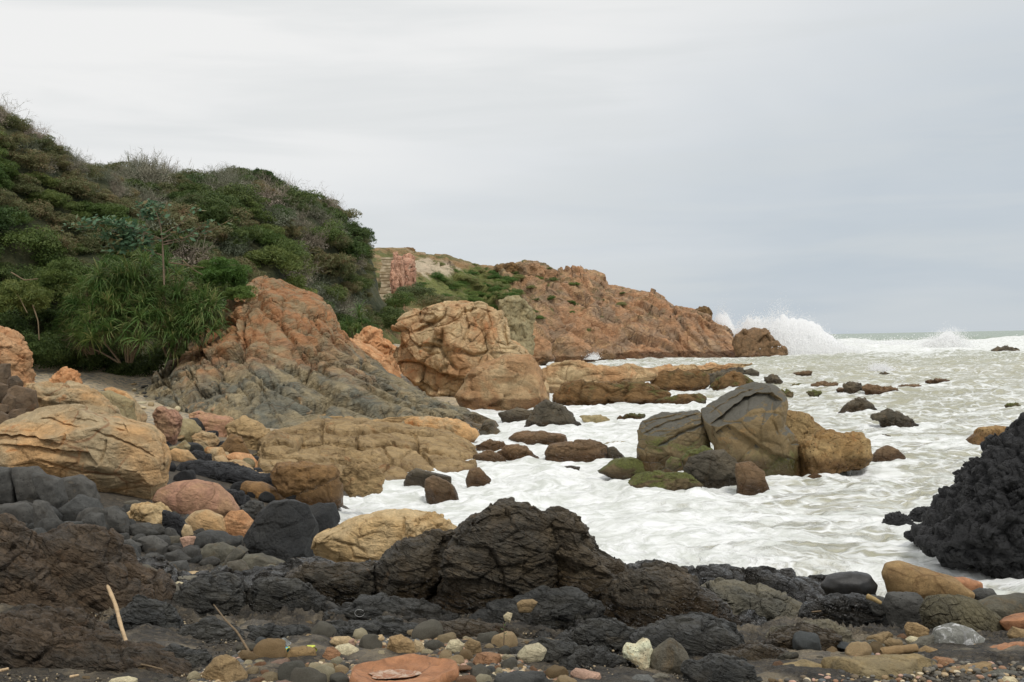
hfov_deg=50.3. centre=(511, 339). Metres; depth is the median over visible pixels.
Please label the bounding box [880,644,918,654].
driftwood log
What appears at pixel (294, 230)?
scrub bush
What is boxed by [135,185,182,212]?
dry shrub
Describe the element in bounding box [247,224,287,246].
green bush
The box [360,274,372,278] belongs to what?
scrub bush
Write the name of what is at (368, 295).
scrub bush
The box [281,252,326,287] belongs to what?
dry shrub
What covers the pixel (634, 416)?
sea rock
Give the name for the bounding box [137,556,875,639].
bedrock
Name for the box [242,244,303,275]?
green bush
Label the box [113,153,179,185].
dry shrub
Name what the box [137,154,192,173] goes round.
dry shrub
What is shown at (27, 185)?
scrub bush
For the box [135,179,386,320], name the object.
hill ridge
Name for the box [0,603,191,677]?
outcrop
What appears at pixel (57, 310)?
green bush
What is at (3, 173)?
green bush
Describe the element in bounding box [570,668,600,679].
stone
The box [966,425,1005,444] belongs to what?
sea rock
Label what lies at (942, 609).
stone
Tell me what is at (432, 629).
pebble
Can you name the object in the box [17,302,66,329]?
green bush
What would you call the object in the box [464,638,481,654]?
stone
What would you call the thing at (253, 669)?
pebble
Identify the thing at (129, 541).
basalt block
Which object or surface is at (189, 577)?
stone
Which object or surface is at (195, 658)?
outcrop
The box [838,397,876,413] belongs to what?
sea rock
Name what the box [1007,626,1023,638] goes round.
stone
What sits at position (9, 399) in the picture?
rock
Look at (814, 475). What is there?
rock
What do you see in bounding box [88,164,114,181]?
dry shrub
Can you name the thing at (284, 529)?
boulder
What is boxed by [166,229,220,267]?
dry shrub
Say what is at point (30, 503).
basalt cobble
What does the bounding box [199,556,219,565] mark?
basalt cobble
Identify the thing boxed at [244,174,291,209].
dry shrub
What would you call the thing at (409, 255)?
rock pillar
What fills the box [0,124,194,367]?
hill slope
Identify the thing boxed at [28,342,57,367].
green bush
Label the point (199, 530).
grey cobble
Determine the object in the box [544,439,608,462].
rock
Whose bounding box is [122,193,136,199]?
scrub bush
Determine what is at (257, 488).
rock
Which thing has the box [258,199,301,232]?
dry shrub
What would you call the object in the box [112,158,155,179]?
dry shrub
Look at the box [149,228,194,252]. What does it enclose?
green bush
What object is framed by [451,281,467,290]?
headland bush
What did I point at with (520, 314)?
rock
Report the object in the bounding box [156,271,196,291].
scrub bush
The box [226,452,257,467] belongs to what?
rock
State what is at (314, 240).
dry shrub
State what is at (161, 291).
pandanus
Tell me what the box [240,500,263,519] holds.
rock
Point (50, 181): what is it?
green bush
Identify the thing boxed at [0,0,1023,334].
sky
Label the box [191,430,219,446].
rock
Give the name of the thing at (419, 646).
stone
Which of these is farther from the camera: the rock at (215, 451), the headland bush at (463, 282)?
the headland bush at (463, 282)
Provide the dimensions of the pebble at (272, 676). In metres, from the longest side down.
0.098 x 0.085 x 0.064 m
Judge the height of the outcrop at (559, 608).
0.684 m
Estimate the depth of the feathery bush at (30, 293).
51.69 m
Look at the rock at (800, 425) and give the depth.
34.06 m
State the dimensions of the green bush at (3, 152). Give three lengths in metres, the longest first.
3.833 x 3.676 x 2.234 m
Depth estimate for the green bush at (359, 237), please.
98.53 m
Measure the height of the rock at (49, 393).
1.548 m
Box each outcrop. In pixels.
[0,513,81,609]
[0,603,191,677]
[38,522,175,619]
[104,594,185,630]
[161,643,212,667]
[173,571,248,616]
[176,616,247,643]
[241,623,310,640]
[245,576,326,613]
[285,560,375,605]
[322,592,461,621]
[326,615,417,637]
[374,528,453,602]
[431,497,558,614]
[439,618,522,638]
[468,585,606,630]
[510,636,577,662]
[545,506,629,599]
[559,645,631,669]
[568,618,636,654]
[598,560,741,627]
[618,611,744,657]
[680,653,762,681]
[701,577,801,620]
[719,641,788,660]
[760,621,843,651]
[765,619,857,641]
[798,592,888,627]
[844,639,884,651]
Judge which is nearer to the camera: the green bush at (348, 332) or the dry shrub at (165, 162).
the green bush at (348, 332)
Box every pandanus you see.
[52,267,124,354]
[61,251,191,366]
[105,245,179,316]
[118,247,213,356]
[162,280,235,352]
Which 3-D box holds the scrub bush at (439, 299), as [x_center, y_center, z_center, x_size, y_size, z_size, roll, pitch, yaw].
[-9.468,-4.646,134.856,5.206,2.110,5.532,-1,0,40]
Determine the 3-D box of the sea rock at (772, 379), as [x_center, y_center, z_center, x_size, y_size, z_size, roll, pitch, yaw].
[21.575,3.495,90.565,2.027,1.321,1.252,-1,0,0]
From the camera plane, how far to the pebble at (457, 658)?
5.65 m
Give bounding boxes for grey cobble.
[167,545,181,551]
[169,535,180,543]
[189,553,201,563]
[193,532,212,547]
[194,528,204,533]
[235,535,244,545]
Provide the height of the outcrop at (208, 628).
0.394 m
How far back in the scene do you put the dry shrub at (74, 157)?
69.68 m
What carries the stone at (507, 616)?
on the shore
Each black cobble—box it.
[169,462,176,471]
[173,470,195,480]
[188,442,203,451]
[189,418,204,430]
[207,430,218,436]
[230,481,242,490]
[247,492,255,497]
[253,467,262,471]
[258,491,274,502]
[285,495,295,498]
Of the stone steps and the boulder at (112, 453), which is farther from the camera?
the stone steps
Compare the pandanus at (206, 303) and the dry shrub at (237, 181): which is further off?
the dry shrub at (237, 181)
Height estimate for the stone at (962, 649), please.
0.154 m
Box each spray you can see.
[584,351,600,359]
[712,294,740,332]
[730,309,793,348]
[763,293,872,355]
[837,334,1020,344]
[865,361,899,371]
[909,324,979,347]
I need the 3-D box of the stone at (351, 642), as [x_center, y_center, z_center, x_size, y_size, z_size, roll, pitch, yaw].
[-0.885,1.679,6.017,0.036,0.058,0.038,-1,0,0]
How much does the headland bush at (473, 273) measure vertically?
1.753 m
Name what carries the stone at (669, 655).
on the shore
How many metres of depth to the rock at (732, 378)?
79.33 m
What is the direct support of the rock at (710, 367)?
on the shore
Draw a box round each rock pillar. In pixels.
[389,260,399,295]
[395,255,405,308]
[403,253,415,262]
[403,258,416,288]
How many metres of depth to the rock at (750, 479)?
27.86 m
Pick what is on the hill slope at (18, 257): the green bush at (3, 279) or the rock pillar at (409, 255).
the green bush at (3, 279)
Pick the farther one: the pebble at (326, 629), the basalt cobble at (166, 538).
the basalt cobble at (166, 538)
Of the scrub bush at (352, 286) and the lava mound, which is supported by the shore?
the lava mound
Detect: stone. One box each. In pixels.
[109,676,137,681]
[178,575,196,579]
[180,536,195,547]
[181,524,193,536]
[201,654,247,681]
[282,638,290,645]
[287,645,316,656]
[322,647,340,659]
[330,636,355,645]
[335,643,358,654]
[348,638,354,645]
[349,653,458,681]
[378,634,384,640]
[386,634,416,653]
[413,639,424,651]
[446,639,463,652]
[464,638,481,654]
[473,652,501,664]
[494,670,549,681]
[503,612,511,622]
[517,599,537,612]
[517,643,546,662]
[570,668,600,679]
[622,638,652,669]
[632,674,654,681]
[650,637,689,674]
[652,673,668,678]
[783,659,821,667]
[821,571,877,594]
[821,653,938,681]
[866,594,884,616]
[866,631,892,643]
[881,560,974,598]
[882,591,923,629]
[884,638,902,646]
[904,622,928,636]
[905,636,918,643]
[910,635,934,645]
[918,645,937,652]
[919,594,1005,631]
[932,622,984,644]
[932,656,954,665]
[941,661,993,674]
[952,648,972,650]
[954,577,982,590]
[972,587,996,599]
[977,669,1023,681]
[978,593,1023,618]
[990,641,1023,649]
[999,612,1023,630]
[1002,676,1017,681]
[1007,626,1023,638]
[1010,663,1023,667]
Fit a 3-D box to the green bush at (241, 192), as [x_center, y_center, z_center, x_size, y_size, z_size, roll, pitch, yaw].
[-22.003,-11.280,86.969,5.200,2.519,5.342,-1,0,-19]
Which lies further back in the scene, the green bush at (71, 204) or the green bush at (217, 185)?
the green bush at (217, 185)
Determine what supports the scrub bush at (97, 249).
on the hill slope at (18, 257)
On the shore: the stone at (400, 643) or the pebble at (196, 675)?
the pebble at (196, 675)
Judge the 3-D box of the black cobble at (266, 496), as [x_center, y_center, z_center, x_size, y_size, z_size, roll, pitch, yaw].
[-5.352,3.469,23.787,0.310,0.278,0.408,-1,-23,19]
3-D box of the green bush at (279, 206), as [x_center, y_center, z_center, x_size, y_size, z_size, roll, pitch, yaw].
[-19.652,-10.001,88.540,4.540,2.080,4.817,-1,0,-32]
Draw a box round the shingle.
[197,636,1023,681]
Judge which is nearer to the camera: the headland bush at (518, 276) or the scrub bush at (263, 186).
the scrub bush at (263, 186)
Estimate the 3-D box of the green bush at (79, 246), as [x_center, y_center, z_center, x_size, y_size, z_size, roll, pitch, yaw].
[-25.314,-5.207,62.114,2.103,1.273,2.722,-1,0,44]
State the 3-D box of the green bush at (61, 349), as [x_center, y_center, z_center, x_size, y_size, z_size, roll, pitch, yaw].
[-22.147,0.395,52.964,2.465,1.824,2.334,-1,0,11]
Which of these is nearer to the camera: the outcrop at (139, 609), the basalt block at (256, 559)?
the outcrop at (139, 609)
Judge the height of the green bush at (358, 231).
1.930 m
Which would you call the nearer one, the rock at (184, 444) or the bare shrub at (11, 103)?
the rock at (184, 444)
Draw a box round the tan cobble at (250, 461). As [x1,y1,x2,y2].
[243,458,254,467]
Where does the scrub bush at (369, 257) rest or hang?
on the hill ridge
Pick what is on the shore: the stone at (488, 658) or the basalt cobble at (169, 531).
the basalt cobble at (169, 531)
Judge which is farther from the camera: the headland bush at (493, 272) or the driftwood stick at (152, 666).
the headland bush at (493, 272)
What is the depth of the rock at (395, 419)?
43.44 m
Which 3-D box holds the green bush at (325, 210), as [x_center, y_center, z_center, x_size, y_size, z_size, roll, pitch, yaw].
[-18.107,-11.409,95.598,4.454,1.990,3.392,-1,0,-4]
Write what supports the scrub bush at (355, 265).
on the hill ridge
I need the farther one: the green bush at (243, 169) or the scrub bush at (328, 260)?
the green bush at (243, 169)
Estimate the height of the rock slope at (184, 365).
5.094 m
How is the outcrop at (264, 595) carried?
on the shore
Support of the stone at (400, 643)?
on the shingle
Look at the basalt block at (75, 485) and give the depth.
16.19 m
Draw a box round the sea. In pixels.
[338,330,1023,596]
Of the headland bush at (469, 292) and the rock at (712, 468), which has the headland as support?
the headland bush at (469, 292)
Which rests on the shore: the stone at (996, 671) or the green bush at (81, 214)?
the stone at (996, 671)
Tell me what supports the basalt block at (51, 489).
on the shore
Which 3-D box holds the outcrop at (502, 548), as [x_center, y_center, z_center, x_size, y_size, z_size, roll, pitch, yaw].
[-0.134,1.800,7.978,0.996,1.274,0.938,-1,0,0]
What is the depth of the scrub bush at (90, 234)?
63.03 m
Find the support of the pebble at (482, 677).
on the shore
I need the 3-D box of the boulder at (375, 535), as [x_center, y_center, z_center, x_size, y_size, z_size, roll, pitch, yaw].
[-1.410,2.280,12.192,1.670,0.766,0.834,-1,0,0]
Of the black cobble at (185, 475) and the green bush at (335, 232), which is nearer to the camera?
the black cobble at (185, 475)
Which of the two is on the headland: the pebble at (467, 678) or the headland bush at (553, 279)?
the headland bush at (553, 279)
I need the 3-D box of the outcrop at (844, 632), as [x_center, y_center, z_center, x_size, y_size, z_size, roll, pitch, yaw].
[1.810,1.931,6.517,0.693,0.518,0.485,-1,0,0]
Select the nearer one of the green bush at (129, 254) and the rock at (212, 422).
the rock at (212, 422)
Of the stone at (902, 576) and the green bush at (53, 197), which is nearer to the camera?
the stone at (902, 576)
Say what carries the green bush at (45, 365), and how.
on the hill slope at (18, 257)
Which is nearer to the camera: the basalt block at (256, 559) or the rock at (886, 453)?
the basalt block at (256, 559)
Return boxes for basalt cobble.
[15,500,32,506]
[27,523,33,528]
[35,518,63,531]
[51,505,62,520]
[75,507,109,529]
[119,533,129,539]
[122,504,130,511]
[125,528,131,535]
[129,519,135,524]
[131,544,140,554]
[132,534,145,541]
[152,524,164,535]
[157,535,170,545]
[164,527,178,535]
[181,545,200,557]
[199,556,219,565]
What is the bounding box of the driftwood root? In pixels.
[866,594,881,604]
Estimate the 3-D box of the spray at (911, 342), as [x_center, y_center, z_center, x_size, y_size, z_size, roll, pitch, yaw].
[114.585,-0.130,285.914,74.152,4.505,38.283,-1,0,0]
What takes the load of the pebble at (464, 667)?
on the shore
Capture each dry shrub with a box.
[0,103,15,127]
[15,132,44,153]
[22,118,51,138]
[34,150,58,174]
[61,145,90,164]
[66,155,99,176]
[77,171,101,191]
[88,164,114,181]
[106,168,120,183]
[108,179,130,198]
[109,147,169,179]
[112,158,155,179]
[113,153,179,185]
[115,176,135,197]
[126,179,166,201]
[135,150,191,174]
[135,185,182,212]
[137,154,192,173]
[138,195,174,233]
[158,165,183,177]
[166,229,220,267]
[176,166,236,190]
[203,164,237,183]
[213,233,254,258]
[214,164,263,197]
[217,165,250,180]
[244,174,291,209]
[250,168,290,194]
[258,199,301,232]
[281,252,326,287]
[292,202,310,226]
[294,222,334,250]
[301,198,329,218]
[304,273,335,294]
[311,212,345,233]
[318,191,346,211]
[319,287,342,315]
[332,297,355,316]
[340,293,367,317]
[347,250,367,270]
[349,287,369,306]
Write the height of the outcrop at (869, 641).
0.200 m
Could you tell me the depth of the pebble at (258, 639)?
6.09 m
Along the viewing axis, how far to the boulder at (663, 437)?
31.61 m
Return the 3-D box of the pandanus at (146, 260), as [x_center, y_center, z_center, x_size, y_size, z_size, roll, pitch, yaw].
[-18.279,-2.663,53.791,4.860,4.447,3.310,-1,0,0]
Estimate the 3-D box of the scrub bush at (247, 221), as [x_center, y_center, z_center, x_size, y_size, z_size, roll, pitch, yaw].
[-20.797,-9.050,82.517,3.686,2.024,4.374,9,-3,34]
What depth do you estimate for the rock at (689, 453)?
29.11 m
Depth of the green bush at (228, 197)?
84.02 m
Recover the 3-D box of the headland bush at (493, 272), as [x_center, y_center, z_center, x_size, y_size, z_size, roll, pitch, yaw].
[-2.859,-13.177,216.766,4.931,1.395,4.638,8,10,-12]
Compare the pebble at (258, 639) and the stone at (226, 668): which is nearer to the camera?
the stone at (226, 668)
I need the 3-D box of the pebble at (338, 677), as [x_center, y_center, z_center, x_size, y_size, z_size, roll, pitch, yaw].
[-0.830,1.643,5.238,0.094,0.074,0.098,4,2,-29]
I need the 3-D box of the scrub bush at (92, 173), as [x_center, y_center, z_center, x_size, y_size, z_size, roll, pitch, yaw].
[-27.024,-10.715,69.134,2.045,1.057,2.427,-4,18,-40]
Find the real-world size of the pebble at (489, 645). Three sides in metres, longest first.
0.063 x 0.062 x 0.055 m
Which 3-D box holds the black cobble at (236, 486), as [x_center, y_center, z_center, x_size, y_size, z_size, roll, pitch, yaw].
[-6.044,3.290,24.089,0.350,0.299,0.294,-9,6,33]
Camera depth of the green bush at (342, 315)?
87.46 m
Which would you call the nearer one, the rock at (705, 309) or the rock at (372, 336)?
the rock at (372, 336)
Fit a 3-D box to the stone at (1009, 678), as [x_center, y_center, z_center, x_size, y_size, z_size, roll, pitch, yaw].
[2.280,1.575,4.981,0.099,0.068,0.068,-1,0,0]
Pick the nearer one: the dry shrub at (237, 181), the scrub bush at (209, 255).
the scrub bush at (209, 255)
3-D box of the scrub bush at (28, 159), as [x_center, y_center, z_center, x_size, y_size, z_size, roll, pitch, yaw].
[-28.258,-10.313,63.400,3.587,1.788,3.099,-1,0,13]
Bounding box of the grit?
[1,612,1022,681]
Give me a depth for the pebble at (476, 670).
5.30 m
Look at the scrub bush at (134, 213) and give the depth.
70.22 m
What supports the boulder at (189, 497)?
on the shore
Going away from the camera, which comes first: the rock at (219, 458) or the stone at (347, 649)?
the stone at (347, 649)
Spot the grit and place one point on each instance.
(526, 633)
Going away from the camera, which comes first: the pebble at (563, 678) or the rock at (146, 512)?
the pebble at (563, 678)
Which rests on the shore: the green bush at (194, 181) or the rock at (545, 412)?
the rock at (545, 412)
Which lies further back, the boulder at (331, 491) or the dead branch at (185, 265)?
the dead branch at (185, 265)
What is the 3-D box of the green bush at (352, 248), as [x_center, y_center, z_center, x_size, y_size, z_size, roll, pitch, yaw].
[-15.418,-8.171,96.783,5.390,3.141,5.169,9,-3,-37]
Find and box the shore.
[0,338,1023,681]
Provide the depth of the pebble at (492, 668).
5.42 m
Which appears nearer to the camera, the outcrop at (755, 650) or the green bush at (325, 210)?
the outcrop at (755, 650)
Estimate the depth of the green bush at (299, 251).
82.36 m
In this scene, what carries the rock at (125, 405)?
on the shore
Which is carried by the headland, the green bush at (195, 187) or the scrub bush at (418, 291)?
the scrub bush at (418, 291)
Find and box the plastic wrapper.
[286,645,316,652]
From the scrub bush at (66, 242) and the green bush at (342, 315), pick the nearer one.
the scrub bush at (66, 242)
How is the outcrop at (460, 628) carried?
on the bedrock
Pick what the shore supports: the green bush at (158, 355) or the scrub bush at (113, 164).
the green bush at (158, 355)
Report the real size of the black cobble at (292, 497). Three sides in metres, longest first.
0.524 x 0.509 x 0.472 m
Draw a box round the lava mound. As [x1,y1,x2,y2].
[911,412,1023,578]
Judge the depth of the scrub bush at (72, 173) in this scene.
67.18 m
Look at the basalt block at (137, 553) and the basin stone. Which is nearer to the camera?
the basin stone
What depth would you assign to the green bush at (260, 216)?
85.23 m
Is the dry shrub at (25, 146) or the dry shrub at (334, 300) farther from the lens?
the dry shrub at (334, 300)
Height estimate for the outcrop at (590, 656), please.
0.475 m
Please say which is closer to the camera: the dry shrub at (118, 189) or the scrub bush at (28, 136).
the scrub bush at (28, 136)
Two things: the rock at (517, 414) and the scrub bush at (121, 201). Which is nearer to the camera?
the rock at (517, 414)
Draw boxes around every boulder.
[0,404,171,499]
[152,479,239,517]
[243,499,318,561]
[295,478,343,508]
[309,502,339,532]
[311,508,453,562]
[391,300,549,397]
[455,352,548,410]
[636,410,710,472]
[701,382,801,476]
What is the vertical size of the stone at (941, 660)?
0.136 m
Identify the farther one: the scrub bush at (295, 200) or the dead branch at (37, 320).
the scrub bush at (295, 200)
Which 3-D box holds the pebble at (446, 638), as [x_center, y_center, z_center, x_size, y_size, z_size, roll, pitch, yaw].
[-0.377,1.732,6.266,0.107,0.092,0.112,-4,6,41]
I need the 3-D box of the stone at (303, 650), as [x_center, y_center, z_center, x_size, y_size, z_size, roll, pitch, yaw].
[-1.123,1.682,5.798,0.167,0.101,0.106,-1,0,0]
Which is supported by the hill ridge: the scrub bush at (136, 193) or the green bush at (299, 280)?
the green bush at (299, 280)
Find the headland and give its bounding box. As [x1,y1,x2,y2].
[368,247,734,361]
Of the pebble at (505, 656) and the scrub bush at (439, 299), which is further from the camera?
the scrub bush at (439, 299)
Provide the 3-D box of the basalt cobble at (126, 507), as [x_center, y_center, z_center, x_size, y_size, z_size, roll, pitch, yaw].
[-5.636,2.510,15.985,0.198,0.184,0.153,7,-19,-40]
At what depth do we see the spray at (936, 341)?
242.81 m
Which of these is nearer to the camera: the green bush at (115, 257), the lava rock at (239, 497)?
the lava rock at (239, 497)
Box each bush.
[0,112,33,133]
[0,114,27,131]
[0,125,27,150]
[0,131,10,149]
[0,147,8,158]
[0,157,21,179]
[0,164,9,179]
[0,174,15,189]
[0,187,25,210]
[0,205,28,235]
[0,224,67,257]
[0,261,41,281]
[0,269,7,299]
[0,277,53,318]
[0,304,33,338]
[2,148,54,176]
[5,173,43,195]
[8,196,55,220]
[9,211,33,224]
[10,130,35,144]
[16,267,81,306]
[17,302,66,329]
[20,171,61,188]
[21,188,67,207]
[21,329,58,366]
[27,133,56,152]
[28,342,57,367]
[30,250,92,283]
[31,361,64,368]
[34,257,81,289]
[35,224,78,251]
[35,322,74,339]
[36,330,84,365]
[37,140,71,155]
[37,347,116,371]
[38,150,65,165]
[44,210,83,230]
[46,289,87,327]
[51,175,101,199]
[53,194,86,211]
[54,160,73,170]
[55,339,107,372]
[58,249,88,269]
[61,168,85,177]
[67,240,93,254]
[70,211,102,230]
[72,239,111,254]
[74,163,104,180]
[74,200,108,217]
[74,222,118,250]
[78,258,151,283]
[82,326,145,358]
[88,198,111,207]
[93,160,136,174]
[93,202,146,229]
[94,188,117,202]
[97,253,128,263]
[103,198,136,211]
[103,344,164,376]
[107,245,152,264]
[122,178,162,194]
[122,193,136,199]
[123,203,144,219]
[124,186,139,197]
[134,242,174,263]
[135,182,176,200]
[144,202,202,222]
[144,212,203,238]
[145,339,187,367]
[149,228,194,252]
[155,171,199,190]
[156,189,198,201]
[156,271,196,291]
[161,191,212,208]
[168,261,190,281]
[173,271,233,294]
[175,182,220,196]
[177,239,219,257]
[180,168,218,181]
[183,172,216,186]
[186,200,239,225]
[186,249,250,268]
[187,189,248,216]
[187,220,233,242]
[189,260,213,275]
[194,256,253,287]
[202,299,226,327]
[205,193,240,206]
[205,313,222,322]
[209,181,234,191]
[213,280,250,299]
[214,182,270,209]
[217,166,248,176]
[217,221,262,250]
[218,297,233,308]
[219,205,260,227]
[222,284,257,302]
[224,174,258,186]
[236,167,284,184]
[238,167,251,172]
[241,261,263,276]
[242,199,278,224]
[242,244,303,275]
[246,271,269,281]
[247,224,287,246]
[249,179,280,198]
[254,204,296,223]
[260,223,285,234]
[266,237,310,259]
[268,192,311,215]
[269,183,323,206]
[280,219,307,238]
[282,250,317,279]
[282,273,317,293]
[300,218,345,243]
[304,193,330,206]
[305,200,329,218]
[306,246,349,274]
[311,281,348,303]
[321,212,346,229]
[323,233,353,251]
[325,259,356,278]
[325,283,349,301]
[327,198,362,226]
[327,206,348,228]
[335,233,369,263]
[335,254,359,270]
[336,312,357,325]
[339,300,377,337]
[340,281,363,296]
[340,324,357,337]
[343,272,375,291]
[344,221,372,240]
[344,232,365,252]
[350,223,376,245]
[356,292,371,302]
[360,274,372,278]
[362,250,374,259]
[362,304,371,309]
[364,243,374,257]
[364,291,373,297]
[365,265,377,271]
[365,270,376,277]
[374,306,406,325]
[381,320,394,333]
[383,291,416,308]
[392,282,437,303]
[414,294,460,308]
[428,271,443,278]
[438,276,450,281]
[443,278,453,284]
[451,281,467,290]
[455,295,468,299]
[458,281,469,285]
[459,275,473,281]
[463,288,478,294]
[465,294,484,301]
[467,276,479,282]
[468,270,479,274]
[479,279,493,285]
[486,269,498,274]
[487,274,501,278]
[487,285,510,291]
[492,281,511,286]
[492,290,508,295]
[494,279,510,283]
[501,275,517,282]
[508,288,523,294]
[513,274,525,278]
[545,277,558,280]
[568,282,579,285]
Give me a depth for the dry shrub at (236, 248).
77.76 m
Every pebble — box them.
[186,671,200,680]
[227,651,236,655]
[235,642,255,651]
[238,650,258,659]
[243,660,252,663]
[247,666,259,673]
[250,677,264,681]
[253,638,286,657]
[254,636,264,643]
[254,661,265,665]
[261,671,277,681]
[270,658,289,663]
[278,660,305,680]
[290,667,326,681]
[308,662,319,667]
[310,621,336,637]
[315,665,334,681]
[318,663,333,667]
[329,672,348,681]
[331,656,342,663]
[334,664,348,673]
[336,662,348,667]
[352,628,367,638]
[359,634,381,648]
[411,619,443,639]
[421,648,432,653]
[424,640,443,649]
[437,632,456,643]
[439,649,451,658]
[449,654,464,663]
[456,675,476,681]
[458,665,471,670]
[459,649,473,660]
[470,664,490,676]
[475,674,491,681]
[476,631,498,642]
[484,643,493,647]
[487,666,495,672]
[491,631,517,647]
[495,667,502,673]
[498,645,509,654]
[501,657,517,669]
[502,654,514,659]
[545,665,568,678]
[556,675,576,681]
[772,661,782,665]
[778,652,798,659]
[792,631,821,650]
[826,646,837,651]
[837,641,848,649]
[845,641,871,655]
[869,641,882,653]
[897,634,906,638]
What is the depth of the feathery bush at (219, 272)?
53.60 m
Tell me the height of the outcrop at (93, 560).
1.431 m
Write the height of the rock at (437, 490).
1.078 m
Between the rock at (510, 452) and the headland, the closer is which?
the rock at (510, 452)
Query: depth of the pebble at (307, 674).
5.15 m
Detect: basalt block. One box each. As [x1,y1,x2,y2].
[0,467,17,503]
[0,502,33,524]
[11,466,45,502]
[32,472,67,508]
[33,500,58,527]
[33,528,46,533]
[58,494,103,521]
[62,474,100,500]
[64,521,82,523]
[82,512,107,528]
[104,506,129,532]
[123,500,140,504]
[123,539,141,546]
[129,522,157,535]
[132,545,140,556]
[137,535,167,554]
[142,564,179,590]
[145,552,159,556]
[166,549,190,561]
[169,560,190,571]
[196,529,241,546]
[200,542,235,563]
[222,545,248,565]
[226,559,249,570]
[242,553,284,568]
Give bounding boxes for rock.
[0,326,35,403]
[0,363,10,402]
[0,382,8,401]
[0,404,8,413]
[0,411,9,423]
[1,393,15,411]
[7,375,22,387]
[7,385,38,411]
[8,408,26,418]
[25,380,120,414]
[49,366,82,383]
[100,390,136,420]
[103,387,147,421]
[127,502,171,523]
[152,406,182,444]
[162,510,187,536]
[169,440,190,449]
[170,448,196,461]
[176,459,268,483]
[178,418,201,441]
[185,509,225,530]
[189,410,233,436]
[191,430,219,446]
[191,450,211,460]
[204,447,225,460]
[213,455,228,461]
[220,434,249,453]
[224,510,253,536]
[225,415,269,449]
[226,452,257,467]
[227,489,245,505]
[228,459,264,472]
[240,481,284,499]
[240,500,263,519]
[244,472,274,486]
[270,460,339,497]
[321,414,412,422]
[339,459,385,497]
[350,338,401,377]
[353,326,401,374]
[402,511,456,538]
[403,468,451,487]
[404,416,479,442]
[424,475,458,503]
[465,467,490,487]
[473,450,505,461]
[475,439,505,450]
[494,262,518,273]
[497,444,538,460]
[498,295,535,355]
[498,407,532,422]
[508,430,566,444]
[517,260,546,277]
[524,399,580,426]
[533,329,554,365]
[542,360,657,392]
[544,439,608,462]
[551,333,598,361]
[552,379,671,405]
[565,465,579,469]
[579,414,609,422]
[596,349,615,360]
[597,457,644,479]
[606,446,623,458]
[617,413,645,419]
[628,470,703,490]
[646,362,752,381]
[650,368,709,391]
[654,393,706,404]
[665,456,681,471]
[681,445,711,471]
[683,449,738,488]
[695,306,712,315]
[709,367,745,384]
[709,370,753,390]
[732,327,787,357]
[735,461,769,495]
[742,368,758,375]
[751,353,761,356]
[764,374,782,383]
[784,388,793,397]
[785,410,824,443]
[793,370,812,375]
[799,429,872,476]
[806,389,821,396]
[807,473,821,478]
[811,381,837,386]
[836,387,843,392]
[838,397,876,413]
[842,381,862,393]
[862,384,898,394]
[870,408,918,427]
[872,445,905,461]
[881,511,914,525]
[898,384,921,386]
[903,522,922,546]
[908,506,929,521]
[925,378,949,383]
[932,541,1003,570]
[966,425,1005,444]
[991,345,1019,350]
[1004,402,1020,407]
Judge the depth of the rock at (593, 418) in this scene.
52.12 m
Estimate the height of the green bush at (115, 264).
1.960 m
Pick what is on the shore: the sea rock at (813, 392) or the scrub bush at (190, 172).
the sea rock at (813, 392)
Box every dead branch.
[11,272,37,280]
[32,305,39,339]
[169,262,203,267]
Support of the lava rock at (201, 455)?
on the shore
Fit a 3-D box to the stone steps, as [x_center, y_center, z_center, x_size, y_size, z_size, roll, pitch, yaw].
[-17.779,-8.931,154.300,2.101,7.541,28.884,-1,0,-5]
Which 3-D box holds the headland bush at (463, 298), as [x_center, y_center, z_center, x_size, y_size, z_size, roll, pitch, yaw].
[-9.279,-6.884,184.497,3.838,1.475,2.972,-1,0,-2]
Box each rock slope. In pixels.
[136,348,265,419]
[152,275,500,434]
[257,417,477,480]
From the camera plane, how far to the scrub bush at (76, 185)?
64.96 m
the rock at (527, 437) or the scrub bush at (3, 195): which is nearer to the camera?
the rock at (527, 437)
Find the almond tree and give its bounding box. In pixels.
[60,199,236,284]
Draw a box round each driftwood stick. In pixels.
[106,585,127,640]
[141,664,163,669]
[213,604,249,650]
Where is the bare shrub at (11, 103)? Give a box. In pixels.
[0,93,31,116]
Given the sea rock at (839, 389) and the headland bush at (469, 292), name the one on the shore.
the sea rock at (839, 389)
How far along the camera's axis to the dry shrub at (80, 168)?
68.14 m
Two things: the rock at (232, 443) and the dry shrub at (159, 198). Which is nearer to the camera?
the rock at (232, 443)
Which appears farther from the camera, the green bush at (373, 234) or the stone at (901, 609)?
the green bush at (373, 234)
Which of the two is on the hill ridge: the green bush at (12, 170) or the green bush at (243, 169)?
the green bush at (243, 169)
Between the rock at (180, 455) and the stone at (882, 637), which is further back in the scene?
the rock at (180, 455)
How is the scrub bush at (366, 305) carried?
on the hill ridge
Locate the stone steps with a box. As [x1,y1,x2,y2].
[379,257,392,299]
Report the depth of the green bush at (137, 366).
54.86 m
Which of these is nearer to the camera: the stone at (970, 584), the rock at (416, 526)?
the stone at (970, 584)
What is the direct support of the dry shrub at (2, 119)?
on the hill slope at (18, 257)
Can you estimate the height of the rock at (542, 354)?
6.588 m
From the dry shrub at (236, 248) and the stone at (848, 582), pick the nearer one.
the stone at (848, 582)
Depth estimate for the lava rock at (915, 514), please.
22.47 m
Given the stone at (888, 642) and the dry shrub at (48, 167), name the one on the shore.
the stone at (888, 642)
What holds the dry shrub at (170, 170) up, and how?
on the hill ridge
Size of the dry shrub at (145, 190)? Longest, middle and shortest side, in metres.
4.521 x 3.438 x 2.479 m
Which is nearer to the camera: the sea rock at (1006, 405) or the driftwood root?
the driftwood root

